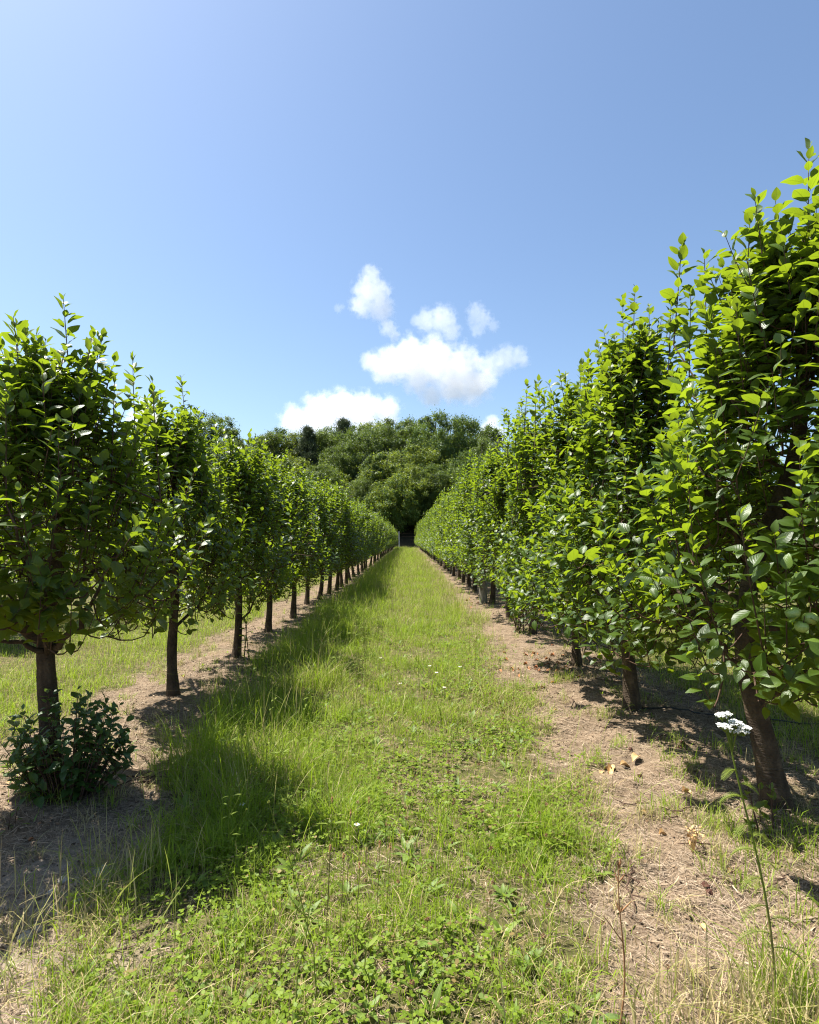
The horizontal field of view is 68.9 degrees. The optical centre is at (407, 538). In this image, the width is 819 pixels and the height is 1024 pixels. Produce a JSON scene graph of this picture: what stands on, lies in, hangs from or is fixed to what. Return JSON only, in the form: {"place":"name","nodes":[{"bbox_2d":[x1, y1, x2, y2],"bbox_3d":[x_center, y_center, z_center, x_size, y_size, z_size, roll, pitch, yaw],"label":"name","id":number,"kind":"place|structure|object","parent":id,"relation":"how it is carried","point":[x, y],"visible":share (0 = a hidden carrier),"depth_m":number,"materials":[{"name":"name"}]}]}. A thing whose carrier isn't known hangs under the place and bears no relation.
{"place":"outdoors","nodes":[
{"label":"outdoors","id":0,"kind":"place"},
{"bbox_2d":[0,495,818,1023],"bbox_3d":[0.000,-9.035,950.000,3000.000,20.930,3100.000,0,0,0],"label":"ground","id":1,"kind":"structure","parent":0,"point":[576,693],"depth_m":2.84,"materials":[{"name":"soil"}]},
{"bbox_2d":[0,462,39,597],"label":"apple tree","id":2,"kind":"object","parent":1,"relation":"on","point":[11,573],"visible":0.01,"depth_m":8.13,"materials":[{"name":"green plant"}]},
{"bbox_2d":[15,929,34,943],"bbox_3d":[-1.328,1.390,2.076,0.062,0.042,0.064,0,0,40],"label":"stone","id":3,"kind":"object","parent":1,"relation":"on","point":[23,936],"visible":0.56,"depth_m":2.07,"materials":[{"name":"stone"}]},
{"bbox_2d":[12,465,96,593],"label":"apple tree","id":4,"kind":"object","parent":1,"relation":"on","point":[72,550],"visible":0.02,"depth_m":9.55,"materials":[{"name":"green plant"}]},
{"bbox_2d":[0,686,138,807],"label":"bush","id":5,"kind":"object","parent":1,"relation":"on","point":[80,770],"visible":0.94,"depth_m":3.07,"materials":[{"name":"green plant"}]},
{"bbox_2d":[69,933,143,974],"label":"twig","id":6,"kind":"object","parent":1,"relation":"on","point":[72,972],"visible":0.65,"depth_m":1.98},
{"bbox_2d":[0,293,216,783],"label":"apple tree","id":7,"kind":"object","parent":1,"relation":"on","point":[44,403],"visible":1,"depth_m":3.10,"materials":[{"name":"green plant"}]},
{"bbox_2d":[71,376,256,697],"bbox_3d":[-2.040,-0.004,5.153,1.461,2.854,1.936,0,0,-21],"label":"apple tree","id":8,"kind":"object","parent":1,"relation":"on","point":[181,458],"visible":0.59,"depth_m":5.03,"materials":[{"name":"green plant"}]},
{"bbox_2d":[191,441,227,489],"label":"woodland tree","id":9,"kind":"object","parent":1,"relation":"on","point":[210,447],"visible":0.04,"depth_m":102.26,"materials":[{"name":"green plant"}]},
{"bbox_2d":[190,409,240,446],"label":"oak tree","id":10,"kind":"object","parent":1,"relation":"on","point":[218,420],"visible":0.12,"depth_m":130.07,"materials":[{"name":"green plant"}]},
{"bbox_2d":[207,436,255,463],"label":"oak tree","id":11,"kind":"object","parent":1,"relation":"on","point":[239,444],"visible":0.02,"depth_m":117.98,"materials":[{"name":"green plant"}]},
{"bbox_2d":[206,700,257,849],"bbox_3d":[-0.773,1.055,2.670,0.160,0.682,0.195,0,0,27],"label":"weed stalk","id":12,"kind":"object","parent":1,"relation":"on","point":[229,738],"visible":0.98,"depth_m":2.67,"materials":[{"name":"plant"}]},
{"bbox_2d":[223,780,246,841],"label":"weed stalk","id":13,"kind":"object","parent":1,"relation":"on","point":[229,834],"visible":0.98,"depth_m":2.53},
{"bbox_2d":[229,428,251,447],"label":"slender tree","id":14,"kind":"object","parent":1,"relation":"on","point":[235,432],"visible":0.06,"depth_m":129.38,"materials":[{"name":"green plant"}]},
{"bbox_2d":[226,665,256,772],"bbox_3d":[-0.931,1.060,3.377,0.162,0.690,0.197,0,0,-10],"label":"weed stalk","id":15,"kind":"object","parent":1,"relation":"on","point":[242,734],"visible":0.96,"depth_m":3.38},
{"bbox_2d":[165,425,321,658],"bbox_3d":[-1.911,0.085,6.819,1.740,2.655,2.173,0,0,0],"label":"apple tree","id":16,"kind":"object","parent":1,"relation":"on","point":[243,492],"visible":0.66,"depth_m":6.64,"materials":[{"name":"green plant"}]},
{"bbox_2d":[239,609,252,660],"bbox_3d":[-1.797,1.069,6.633,0.175,0.707,0.257,0,0,-17],"label":"ladder","id":17,"kind":"object","parent":1,"relation":"on","point":[245,628],"visible":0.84,"depth_m":6.65,"materials":[{"name":"brown wood"}]},
{"bbox_2d":[249,720,282,796],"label":"weed stalk","id":18,"kind":"object","parent":1,"relation":"on","point":[264,759],"visible":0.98,"depth_m":3.05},
{"bbox_2d":[251,429,296,464],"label":"woodland tree","id":19,"kind":"object","parent":1,"relation":"on","point":[274,437],"visible":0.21,"depth_m":116.59,"materials":[{"name":"green plant"}]},
{"bbox_2d":[228,446,326,632],"bbox_3d":[-2.026,0.025,8.633,1.485,2.761,2.036,0,0,21],"label":"apple tree","id":20,"kind":"object","parent":1,"relation":"on","point":[268,625],"visible":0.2,"depth_m":8.65,"materials":[{"name":"green plant"}]},
{"bbox_2d":[264,426,299,461],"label":"oak tree","id":21,"kind":"object","parent":1,"relation":"on","point":[282,431],"visible":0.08,"depth_m":120.71,"materials":[{"name":"green plant"}]},
{"bbox_2d":[260,713,308,853],"bbox_3d":[-0.526,1.073,2.590,0.152,0.648,0.185,0,0,28],"label":"weed stalk","id":22,"kind":"object","parent":1,"relation":"on","point":[287,795],"visible":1,"depth_m":2.59,"materials":[{"name":"plant"}]},
{"bbox_2d":[273,754,301,822],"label":"weed stalk","id":23,"kind":"object","parent":1,"relation":"on","point":[292,789],"visible":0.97,"depth_m":2.85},
{"bbox_2d":[270,430,308,465],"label":"woodland tree","id":24,"kind":"object","parent":1,"relation":"on","point":[290,436],"visible":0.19,"depth_m":118.13,"materials":[{"name":"green plant"}]},
{"bbox_2d":[278,452,312,480],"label":"hornbeam tree","id":25,"kind":"object","parent":1,"relation":"on","point":[300,462],"visible":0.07,"depth_m":103.42,"materials":[{"name":"green plant"}]},
{"bbox_2d":[278,678,315,745],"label":"weed stalk","id":26,"kind":"object","parent":1,"relation":"on","point":[305,705],"visible":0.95,"depth_m":3.60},
{"bbox_2d":[267,800,335,997],"bbox_3d":[-0.309,1.079,1.768,0.204,0.626,0.071,0,0,0],"label":"weed stalk","id":27,"kind":"object","parent":1,"relation":"on","point":[334,887],"visible":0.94,"depth_m":1.78,"materials":[{"name":"plant"}]},
{"bbox_2d":[270,464,337,617],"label":"apple tree","id":28,"kind":"object","parent":1,"relation":"on","point":[293,609],"visible":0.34,"depth_m":10.05,"materials":[{"name":"green plant"}]},
{"bbox_2d":[291,425,326,469],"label":"pine tree","id":29,"kind":"object","parent":1,"relation":"on","point":[307,434],"visible":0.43,"depth_m":114.79,"materials":[{"name":"green plant"}]},
{"bbox_2d":[286,813,338,1012],"bbox_3d":[-0.282,1.115,1.768,0.184,0.556,0.021,0,0,-43],"label":"weed stalk","id":30,"kind":"object","parent":1,"relation":"on","point":[317,910],"visible":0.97,"depth_m":1.75,"materials":[{"name":"plant"}]},
{"bbox_2d":[280,789,346,976],"bbox_3d":[-0.310,1.111,1.970,0.230,0.563,0.044,0,0,-29],"label":"weed stalk","id":31,"kind":"object","parent":1,"relation":"on","point":[305,790],"visible":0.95,"depth_m":1.96,"materials":[{"name":"plant"}]},
{"bbox_2d":[293,471,345,604],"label":"apple tree","id":32,"kind":"object","parent":1,"relation":"on","point":[322,524],"visible":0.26,"depth_m":12.05,"materials":[{"name":"green plant"}]},
{"bbox_2d":[297,427,345,465],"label":"woodland tree","id":33,"kind":"object","parent":1,"relation":"on","point":[319,440],"visible":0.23,"depth_m":116.58,"materials":[{"name":"green plant"}]},
{"bbox_2d":[304,462,341,489],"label":"woodland tree","id":34,"kind":"object","parent":1,"relation":"on","point":[334,472],"visible":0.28,"depth_m":94.29,"materials":[{"name":"green plant"}]},
{"bbox_2d":[298,480,356,599],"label":"apple tree","id":35,"kind":"object","parent":1,"relation":"on","point":[321,586],"visible":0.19,"depth_m":13.18,"materials":[{"name":"green plant"}]},
{"bbox_2d":[325,844,330,947],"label":"seed stalk","id":36,"kind":"object","parent":1,"relation":"on","point":[328,889],"visible":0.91,"depth_m":2.00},
{"bbox_2d":[305,459,351,491],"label":"hornbeam tree","id":37,"kind":"object","parent":1,"relation":"on","point":[346,477],"visible":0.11,"depth_m":98.91,"materials":[{"name":"green plant"}]},
{"bbox_2d":[307,476,361,594],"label":"apple tree","id":38,"kind":"object","parent":1,"relation":"on","point":[347,532],"visible":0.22,"depth_m":14.35,"materials":[{"name":"green plant"}]},
{"bbox_2d":[315,446,357,486],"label":"oak tree","id":39,"kind":"object","parent":1,"relation":"on","point":[336,458],"visible":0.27,"depth_m":106.76,"materials":[{"name":"green plant"}]},
{"bbox_2d":[326,416,360,453],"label":"pine tree","id":40,"kind":"object","parent":1,"relation":"on","point":[343,422],"visible":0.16,"depth_m":121.07,"materials":[{"name":"green plant"}]},
{"bbox_2d":[334,497,362,586],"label":"apple tree","id":41,"kind":"object","parent":1,"relation":"on","point":[341,580],"visible":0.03,"depth_m":16.64,"materials":[{"name":"green plant"}]},
{"bbox_2d":[330,483,366,590],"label":"apple tree","id":42,"kind":"object","parent":1,"relation":"on","point":[349,549],"visible":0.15,"depth_m":15.44,"materials":[{"name":"green plant"}]},
{"bbox_2d":[32,595,669,1023],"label":"clover","id":43,"kind":"object","parent":1,"relation":"on","point":[324,987],"visible":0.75,"depth_m":2.14,"materials":[{"name":"green plant"}]},
{"bbox_2d":[324,422,387,480],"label":"woodland tree","id":44,"kind":"object","parent":1,"relation":"on","point":[349,434],"visible":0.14,"depth_m":114.33,"materials":[{"name":"green plant"}]},
{"bbox_2d":[343,453,370,496],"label":"woodland tree","id":45,"kind":"object","parent":1,"relation":"on","point":[355,467],"visible":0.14,"depth_m":107.69,"materials":[{"name":"green plant"}]},
{"bbox_2d":[344,497,371,583],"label":"apple tree","id":46,"kind":"object","parent":1,"relation":"on","point":[363,542],"visible":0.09,"depth_m":17.88,"materials":[{"name":"green plant"}]},
{"bbox_2d":[348,502,369,579],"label":"apple tree","id":47,"kind":"object","parent":1,"relation":"on","point":[349,575],"visible":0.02,"depth_m":19.47,"materials":[{"name":"green plant"}]},
{"bbox_2d":[351,504,372,576],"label":"apple tree","id":48,"kind":"object","parent":1,"relation":"on","point":[367,548],"visible":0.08,"depth_m":21.13,"materials":[{"name":"green plant"}]},
{"bbox_2d":[346,892,378,1010],"bbox_3d":[-0.132,1.165,1.667,0.036,0.455,0.188,0,0,22],"label":"weed stalk","id":49,"kind":"object","parent":1,"relation":"on","point":[373,940],"visible":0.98,"depth_m":1.69,"materials":[{"name":"plant"}]},
{"bbox_2d":[345,475,381,513],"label":"oak tree","id":50,"kind":"object","parent":1,"relation":"on","point":[361,484],"visible":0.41,"depth_m":91.79,"materials":[{"name":"green plant"}]},
{"bbox_2d":[350,499,377,573],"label":"apple tree","id":51,"kind":"object","parent":1,"relation":"on","point":[371,547],"visible":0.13,"depth_m":22.74,"materials":[{"name":"green plant"}]},
{"bbox_2d":[360,501,378,571],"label":"apple tree","id":52,"kind":"object","parent":1,"relation":"on","point":[372,529],"visible":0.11,"depth_m":24.21,"materials":[{"name":"green plant"}]},
{"bbox_2d":[0,618,739,1023],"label":"weeds","id":53,"kind":"object","parent":1,"relation":"on","point":[502,890],"visible":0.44,"depth_m":2.31,"materials":[{"name":"green plant"}]},
{"bbox_2d":[339,427,401,479],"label":"oak tree","id":54,"kind":"object","parent":1,"relation":"on","point":[361,439],"visible":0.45,"depth_m":108.26,"materials":[{"name":"green plant"}]},
{"bbox_2d":[363,514,381,568],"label":"apple tree","id":55,"kind":"object","parent":1,"relation":"on","point":[364,566],"visible":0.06,"depth_m":25.79,"materials":[{"name":"green plant"}]},
{"bbox_2d":[360,453,385,500],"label":"woodland tree","id":56,"kind":"object","parent":1,"relation":"on","point":[378,458],"visible":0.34,"depth_m":95.01,"materials":[{"name":"green plant"}]},
{"bbox_2d":[356,416,394,450],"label":"woodland tree","id":57,"kind":"object","parent":1,"relation":"on","point":[376,424],"visible":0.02,"depth_m":118.65,"materials":[{"name":"green plant"}]},
{"bbox_2d":[343,446,409,501],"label":"hornbeam tree","id":58,"kind":"object","parent":1,"relation":"on","point":[390,468],"visible":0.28,"depth_m":96.64,"materials":[{"name":"green plant"}]},
{"bbox_2d":[369,512,385,565],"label":"apple tree","id":59,"kind":"object","parent":1,"relation":"on","point":[377,527],"visible":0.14,"depth_m":28.88,"materials":[{"name":"green plant"}]},
{"bbox_2d":[371,511,388,563],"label":"apple tree","id":60,"kind":"object","parent":1,"relation":"on","point":[382,536],"visible":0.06,"depth_m":31.98,"materials":[{"name":"green plant"}]},
{"bbox_2d":[365,422,403,461],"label":"woodland tree","id":61,"kind":"object","parent":1,"relation":"on","point":[384,430],"visible":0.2,"depth_m":111.63,"materials":[{"name":"green plant"}]},
{"bbox_2d":[363,470,424,532],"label":"hornbeam tree","id":62,"kind":"object","parent":1,"relation":"on","point":[387,509],"visible":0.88,"depth_m":89.24,"materials":[{"name":"green plant"}]},
{"bbox_2d":[379,673,412,769],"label":"weed stalk","id":63,"kind":"object","parent":1,"relation":"on","point":[392,717],"visible":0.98,"depth_m":3.67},
{"bbox_2d":[387,414,421,455],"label":"woodland tree","id":64,"kind":"object","parent":1,"relation":"on","point":[408,422],"visible":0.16,"depth_m":115.66,"materials":[{"name":"green plant"}]},
{"bbox_2d":[0,545,818,1023],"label":"grass","id":65,"kind":"structure","parent":1,"relation":"on","point":[788,983],"depth_m":2.82,"materials":[{"name":"plant"}]},
{"bbox_2d":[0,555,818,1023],"bbox_3d":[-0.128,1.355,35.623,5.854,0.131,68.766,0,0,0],"label":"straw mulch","id":66,"kind":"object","parent":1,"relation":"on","point":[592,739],"visible":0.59,"depth_m":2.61,"materials":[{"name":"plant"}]},
{"bbox_2d":[398,415,434,455],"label":"tree","id":67,"kind":"object","parent":1,"relation":"on","point":[407,429],"visible":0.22,"depth_m":109.11,"materials":[{"name":"green plant"}]},
{"bbox_2d":[387,460,446,533],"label":"woodland tree","id":68,"kind":"object","parent":1,"relation":"on","point":[416,482],"visible":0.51,"depth_m":90.75,"materials":[{"name":"green plant"}]},
{"bbox_2d":[396,440,451,520],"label":"hornbeam tree","id":69,"kind":"object","parent":1,"relation":"on","point":[424,460],"visible":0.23,"depth_m":98.38,"materials":[{"name":"green plant"}]},
{"bbox_2d":[408,646,451,739],"bbox_3d":[0.197,1.070,4.060,0.336,0.689,0.199,0,0,-42],"label":"weed stalk","id":70,"kind":"object","parent":1,"relation":"on","point":[432,686],"visible":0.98,"depth_m":4.10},
{"bbox_2d":[414,462,454,516],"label":"oak tree","id":71,"kind":"object","parent":1,"relation":"on","point":[442,476],"visible":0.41,"depth_m":91.22,"materials":[{"name":"green plant"}]},
{"bbox_2d":[424,493,448,568],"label":"apple tree","id":72,"kind":"object","parent":1,"relation":"on","point":[438,510],"visible":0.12,"depth_m":26.19,"materials":[{"name":"green plant"}]},
{"bbox_2d":[402,409,471,473],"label":"oak tree","id":73,"kind":"object","parent":1,"relation":"on","point":[449,447],"visible":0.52,"depth_m":105.48,"materials":[{"name":"green plant"}]},
{"bbox_2d":[426,487,451,570],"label":"apple tree","id":74,"kind":"object","parent":1,"relation":"on","point":[433,536],"visible":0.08,"depth_m":24.64,"materials":[{"name":"green plant"}]},
{"bbox_2d":[427,637,452,725],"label":"weed stalk","id":75,"kind":"object","parent":1,"relation":"on","point":[443,679],"visible":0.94,"depth_m":4.48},
{"bbox_2d":[431,494,453,573],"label":"apple tree","id":76,"kind":"object","parent":1,"relation":"on","point":[437,538],"visible":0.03,"depth_m":23.29,"materials":[{"name":"green plant"}]},
{"bbox_2d":[434,493,454,575],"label":"apple tree","id":77,"kind":"object","parent":1,"relation":"on","point":[440,530],"visible":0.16,"depth_m":21.56,"materials":[{"name":"green plant"}]},
{"bbox_2d":[434,497,461,578],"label":"apple tree","id":78,"kind":"object","parent":1,"relation":"on","point":[459,571],"visible":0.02,"depth_m":19.91,"materials":[{"name":"green plant"}]},
{"bbox_2d":[436,481,468,582],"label":"apple tree","id":79,"kind":"object","parent":1,"relation":"on","point":[441,549],"visible":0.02,"depth_m":18.24,"materials":[{"name":"green plant"}]},
{"bbox_2d":[438,470,470,586],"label":"apple tree","id":80,"kind":"object","parent":1,"relation":"on","point":[445,554],"visible":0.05,"depth_m":16.66,"materials":[{"name":"green plant"}]},
{"bbox_2d":[440,466,472,496],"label":"oak tree","id":81,"kind":"object","parent":1,"relation":"on","point":[446,483],"visible":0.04,"depth_m":93.52,"materials":[{"name":"green plant"}]},
{"bbox_2d":[443,414,483,470],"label":"oak tree","id":82,"kind":"object","parent":1,"relation":"on","point":[471,425],"visible":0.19,"depth_m":110.41,"materials":[{"name":"green plant"}]},
{"bbox_2d":[445,448,485,495],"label":"woodland tree","id":83,"kind":"object","parent":1,"relation":"on","point":[456,463],"visible":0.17,"depth_m":91.32,"materials":[{"name":"green plant"}]},
{"bbox_2d":[443,462,492,591],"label":"apple tree","id":84,"kind":"object","parent":1,"relation":"on","point":[460,504],"visible":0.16,"depth_m":15.25,"materials":[{"name":"green plant"}]},
{"bbox_2d":[454,631,481,748],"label":"weed stalk","id":85,"kind":"object","parent":1,"relation":"on","point":[469,689],"visible":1,"depth_m":4.05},
{"bbox_2d":[451,462,501,574],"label":"apple tree","id":86,"kind":"object","parent":1,"relation":"on","point":[460,519],"visible":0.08,"depth_m":13.69,"materials":[{"name":"green plant"}]},
{"bbox_2d":[460,433,500,465],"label":"oak tree","id":87,"kind":"object","parent":1,"relation":"on","point":[482,444],"visible":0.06,"depth_m":103.66,"materials":[{"name":"green plant"}]},
{"bbox_2d":[476,531,487,603],"bbox_3d":[1.553,0.697,12.450,0.255,1.718,0.172,0,0,0],"label":"wooden post","id":88,"kind":"object","parent":1,"relation":"on","point":[483,595],"visible":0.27,"depth_m":12.38,"materials":[{"name":"grey wood"}]},
{"bbox_2d":[448,443,520,603],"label":"apple tree","id":89,"kind":"object","parent":1,"relation":"on","point":[469,522],"visible":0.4,"depth_m":12.12,"materials":[{"name":"green plant"}]},
{"bbox_2d":[464,422,511,453],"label":"woodland tree","id":90,"kind":"object","parent":1,"relation":"on","point":[491,434],"visible":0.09,"depth_m":116.45,"materials":[{"name":"green plant"}]},
{"bbox_2d":[463,435,543,617],"bbox_3d":[1.736,-0.174,10.252,1.864,3.170,1.725,0,0,42],"label":"apple tree","id":91,"kind":"object","parent":1,"relation":"on","point":[500,496],"visible":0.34,"depth_m":10.20,"materials":[{"name":"green plant"}]},
{"bbox_2d":[505,584,527,631],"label":"sapling","id":92,"kind":"object","parent":1,"relation":"on","point":[516,621],"visible":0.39,"depth_m":8.71,"materials":[{"name":"green plant"}]},
{"bbox_2d":[478,396,590,633],"bbox_3d":[1.850,-0.316,8.456,1.780,3.461,2.139,0,0,0],"label":"apple tree","id":93,"kind":"object","parent":1,"relation":"on","point":[515,502],"visible":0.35,"depth_m":8.24,"materials":[{"name":"green plant"}]},
{"bbox_2d":[497,349,650,666],"bbox_3d":[1.772,-0.243,6.263,1.711,3.274,1.997,0,0,-19],"label":"apple tree","id":94,"kind":"object","parent":1,"relation":"on","point":[564,438],"visible":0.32,"depth_m":6.18,"materials":[{"name":"green plant"}]},
{"bbox_2d":[604,857,631,1023],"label":"dead stalk","id":95,"kind":"object","parent":1,"relation":"on","point":[621,909],"visible":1,"depth_m":1.70,"materials":[{"name":"plant"}]},
{"bbox_2d":[508,284,742,711],"bbox_3d":[1.818,-0.307,4.726,1.726,3.448,2.071,0,0,-20],"label":"apple tree","id":96,"kind":"object","parent":1,"relation":"on","point":[618,399],"visible":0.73,"depth_m":4.54,"materials":[{"name":"green plant"}]},
{"bbox_2d":[616,860,639,892],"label":"twig","id":97,"kind":"object","parent":1,"relation":"on","point":[632,869],"visible":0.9,"depth_m":2.45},
{"bbox_2d":[625,872,646,917],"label":"twig","id":98,"kind":"object","parent":1,"relation":"on","point":[628,882],"visible":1,"depth_m":2.31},
{"bbox_2d":[554,138,818,814],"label":"apple tree","id":99,"kind":"object","parent":1,"relation":"on","point":[773,285],"visible":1,"depth_m":2.90,"materials":[{"name":"green plant"}]},
{"bbox_2d":[680,825,704,853],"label":"dried plant","id":100,"kind":"object","parent":1,"relation":"on","point":[693,840],"visible":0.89,"depth_m":2.65,"materials":[{"name":"brown plant"}]},
{"bbox_2d":[643,706,818,723],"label":"irrigation hose","id":101,"kind":"object","parent":1,"relation":"on","point":[714,715],"visible":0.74,"depth_m":4.62,"materials":[{"name":"plastic"}]},
{"bbox_2d":[714,711,803,1003],"bbox_3d":[1.041,0.968,1.773,0.232,0.888,0.115,0,0,12],"label":"yarrow","id":102,"kind":"object","parent":1,"relation":"on","point":[736,724],"visible":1,"depth_m":1.77,"materials":[{"name":"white plant"}]},
{"bbox_2d":[716,444,803,602],"bbox_3d":[5.470,-0.132,9.357,1.728,3.176,1.867,0,0,-24],"label":"apple tree","id":103,"kind":"object","parent":1,"relation":"on","point":[741,491],"visible":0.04,"depth_m":9.27,"materials":[{"name":"green plant"}]},
{"bbox_2d":[736,774,784,833],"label":"sapling","id":104,"kind":"object","parent":1,"relation":"on","point":[772,795],"visible":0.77,"depth_m":2.77,"materials":[{"name":"green plant"}]},
{"bbox_2d":[766,418,818,605],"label":"apple tree","id":105,"kind":"object","parent":1,"relation":"on","point":[803,507],"visible":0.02,"depth_m":7.91,"materials":[{"name":"green plant"}]},
{"bbox_2d":[0,0,818,485],"label":"sky","id":106,"kind":"structure","parent":0,"point":[314,213],"materials":[{"name":"blue"}]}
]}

